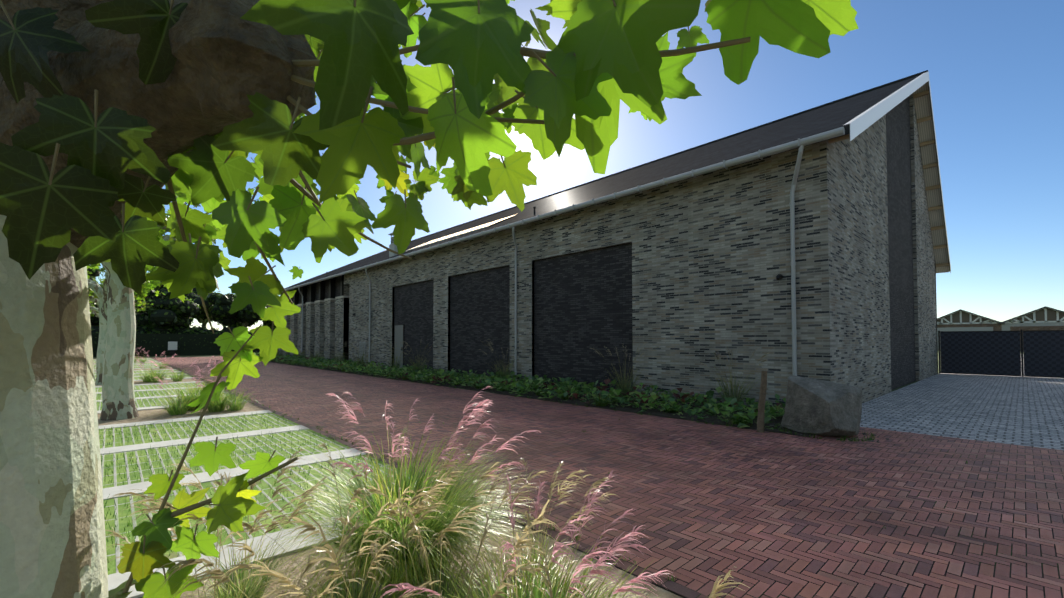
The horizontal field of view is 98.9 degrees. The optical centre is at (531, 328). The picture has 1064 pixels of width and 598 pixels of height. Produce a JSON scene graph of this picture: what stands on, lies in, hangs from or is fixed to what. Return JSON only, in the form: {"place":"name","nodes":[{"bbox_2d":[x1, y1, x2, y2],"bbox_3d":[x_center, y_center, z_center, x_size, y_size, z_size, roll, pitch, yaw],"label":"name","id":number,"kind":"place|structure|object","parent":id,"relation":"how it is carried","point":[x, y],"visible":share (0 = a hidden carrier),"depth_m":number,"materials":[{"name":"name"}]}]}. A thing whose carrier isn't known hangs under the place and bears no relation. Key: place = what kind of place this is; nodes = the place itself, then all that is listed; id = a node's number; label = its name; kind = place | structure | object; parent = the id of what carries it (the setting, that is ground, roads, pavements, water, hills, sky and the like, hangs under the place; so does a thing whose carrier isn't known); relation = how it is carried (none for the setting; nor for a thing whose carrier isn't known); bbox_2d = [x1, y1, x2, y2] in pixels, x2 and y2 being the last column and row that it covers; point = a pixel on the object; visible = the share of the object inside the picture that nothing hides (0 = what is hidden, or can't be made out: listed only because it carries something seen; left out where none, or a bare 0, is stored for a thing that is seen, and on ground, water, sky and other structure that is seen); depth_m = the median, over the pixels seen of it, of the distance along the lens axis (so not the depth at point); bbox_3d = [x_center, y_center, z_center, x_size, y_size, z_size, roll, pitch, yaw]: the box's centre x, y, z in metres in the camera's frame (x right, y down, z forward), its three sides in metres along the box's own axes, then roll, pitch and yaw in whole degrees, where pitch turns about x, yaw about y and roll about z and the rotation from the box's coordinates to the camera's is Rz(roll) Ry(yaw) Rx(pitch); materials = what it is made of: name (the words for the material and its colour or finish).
{"place":"outdoors","nodes":[
{"label":"outdoors","id":0,"kind":"place"},
{"bbox_2d":[93,358,681,597],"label":"parking paving","id":1,"kind":"structure","parent":0,"point":[157,417],"depth_m":4.82,"materials":[{"name":"concrete"}]},
{"bbox_2d":[89,302,146,316],"bbox_3d":[-33.291,-0.235,35.976,5.063,5.586,4.305,0,-2,-10],"label":"background tree","id":2,"kind":"object","parent":1,"relation":"on","point":[95,313],"visible":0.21,"depth_m":34.98,"materials":[{"name":"green plant"}]},
{"bbox_2d":[89,290,152,312],"bbox_3d":[-26.445,-0.344,28.298,4.268,5.400,5.084,-1,-2,32],"label":"background tree","id":3,"kind":"object","parent":1,"relation":"on","point":[97,308],"visible":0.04,"depth_m":29.86,"materials":[{"name":"green plant"}]},
{"bbox_2d":[87,263,163,384],"bbox_3d":[-14.419,-0.760,15.472,4.128,5.560,5.414,0,-2,5],"label":"plane tree","id":4,"kind":"object","parent":1,"relation":"on","point":[98,291],"visible":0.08,"depth_m":15.13,"materials":[{"name":"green plant"}]},
{"bbox_2d":[87,266,164,305],"bbox_3d":[-20.945,-0.525,22.024,3.831,5.434,4.172,0,-2,12],"label":"plane tree","id":5,"kind":"object","parent":1,"relation":"on","point":[93,298],"visible":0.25,"depth_m":22.20,"materials":[{"name":"green plant"}]},
{"bbox_2d":[99,186,263,419],"bbox_3d":[-8.193,-0.725,8.749,5.413,5.140,4.428,-1,-2,28],"label":"plane tree","id":6,"kind":"object","parent":1,"relation":"on","point":[118,398],"depth_m":8.57,"materials":[{"name":"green plant"}]},
{"bbox_2d":[97,388,392,570],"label":"paver grass tufts","id":7,"kind":"object","parent":1,"relation":"on","point":[111,462],"visible":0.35,"depth_m":5.74,"materials":[{"name":"green plant"}]},
{"bbox_2d":[92,347,749,597],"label":"ornamental grass plants","id":8,"kind":"object","parent":1,"relation":"on","point":[409,535],"visible":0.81,"depth_m":2.45,"materials":[{"name":"green plant"}]},
{"bbox_2d":[0,0,858,597],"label":"plane tree","id":9,"kind":"object","parent":1,"relation":"on","point":[116,116],"visible":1,"depth_m":0.89,"materials":[{"name":"green plant"}]},
{"bbox_2d":[93,350,1063,450],"bbox_3d":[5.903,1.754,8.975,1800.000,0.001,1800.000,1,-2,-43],"label":"ground","id":10,"kind":"structure","parent":0,"point":[496,393],"depth_m":16.87,"materials":[{"name":"soil"}]},
{"bbox_2d":[87,265,102,325],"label":"tree","id":11,"kind":"object","parent":10,"relation":"on","point":[94,320],"depth_m":45.57,"materials":[{"name":"green plant"}]},
{"bbox_2d":[134,281,200,332],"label":"tree","id":12,"kind":"object","parent":10,"relation":"on","point":[163,313],"visible":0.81,"depth_m":44.74,"materials":[{"name":"green plant"}]},
{"bbox_2d":[168,342,176,355],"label":"info sign","id":13,"kind":"object","parent":10,"relation":"on","point":[172,347],"visible":1,"depth_m":43.28,"materials":[{"name":"white metal"}]},
{"bbox_2d":[91,325,278,356],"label":"hedge","id":14,"kind":"object","parent":10,"relation":"on","point":[195,340],"visible":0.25,"depth_m":44.40,"materials":[{"name":"green plant"}]},
{"bbox_2d":[185,287,222,327],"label":"tree","id":15,"kind":"object","parent":10,"relation":"on","point":[194,296],"visible":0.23,"depth_m":53.76,"materials":[{"name":"green plant"}]},
{"bbox_2d":[205,291,269,326],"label":"tree","id":16,"kind":"object","parent":10,"relation":"on","point":[245,316],"visible":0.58,"depth_m":50.81,"materials":[{"name":"green plant"}]},
{"bbox_2d":[262,320,275,328],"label":"tree trunk","id":17,"kind":"object","parent":10,"relation":"on","point":[268,323],"visible":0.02,"depth_m":55.53,"materials":[{"name":"green plant"}]},
{"bbox_2d":[280,94,937,408],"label":"barn building","id":18,"kind":"structure","parent":10,"relation":"on","point":[686,276],"depth_m":12.54,"materials":[{"name":"grey brick"}]},
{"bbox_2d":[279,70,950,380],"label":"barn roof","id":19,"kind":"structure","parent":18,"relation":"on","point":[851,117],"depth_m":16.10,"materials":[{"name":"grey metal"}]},
{"bbox_2d":[860,354,1063,449],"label":"yard cobbles","id":20,"kind":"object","parent":10,"relation":"on","point":[1022,411],"visible":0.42,"depth_m":9.75,"materials":[{"name":"stone"}]},
{"bbox_2d":[938,330,1063,377],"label":"fence panels","id":21,"kind":"object","parent":20,"relation":"on","point":[1000,353],"visible":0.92,"depth_m":18.78,"materials":[{"name":"black metal"}]},
{"bbox_2d":[96,0,1063,330],"label":"sky","id":22,"kind":"structure","parent":0,"point":[995,68],"materials":[{"name":"blue"}]},
{"bbox_2d":[152,356,1063,597],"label":"brick road","id":23,"kind":"structure","parent":0,"point":[987,521],"depth_m":4.54,"materials":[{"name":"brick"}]},
{"bbox_2d":[269,361,811,436],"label":"bed soil","id":24,"kind":"structure","parent":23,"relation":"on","point":[686,415],"depth_m":10.12,"materials":[{"name":"brown soil"}]},
{"bbox_2d":[254,352,785,429],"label":"ground cover plants","id":25,"kind":"object","parent":24,"relation":"on","point":[706,401],"visible":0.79,"depth_m":11.82,"materials":[{"name":"green plant"}]},
{"bbox_2d":[271,339,770,424],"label":"bed grasses","id":26,"kind":"object","parent":24,"relation":"on","point":[624,387],"visible":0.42,"depth_m":11.42,"materials":[{"name":"green plant"}]},
{"bbox_2d":[169,363,967,597],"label":"grass tufts","id":27,"kind":"object","parent":23,"relation":"on","point":[844,438],"visible":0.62,"depth_m":6.99,"materials":[{"name":"green plant"}]},
{"bbox_2d":[757,371,766,432],"bbox_3d":[3.716,1.202,7.361,0.168,1.025,0.107,-1,-2,27],"label":"wooden post","id":28,"kind":"object","parent":23,"relation":"on","point":[761,408],"visible":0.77,"depth_m":7.32,"materials":[{"name":"brown wood"}]},
{"bbox_2d":[781,375,861,436],"bbox_3d":[4.665,1.242,7.340,0.896,0.957,1.168,1,-2,-27],"label":"boulder","id":29,"kind":"object","parent":23,"relation":"on","point":[821,407],"visible":0.98,"depth_m":7.00,"materials":[{"name":"grey stone"}]},
{"bbox_2d":[769,425,888,442],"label":"weeds","id":30,"kind":"object","parent":23,"relation":"on","point":[848,439],"visible":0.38,"depth_m":6.80,"materials":[{"name":"green plant"}]},
{"bbox_2d":[937,306,1063,349],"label":"sheds building","id":31,"kind":"structure","parent":0,"point":[1045,318],"depth_m":61.26,"materials":[{"name":"brick"}]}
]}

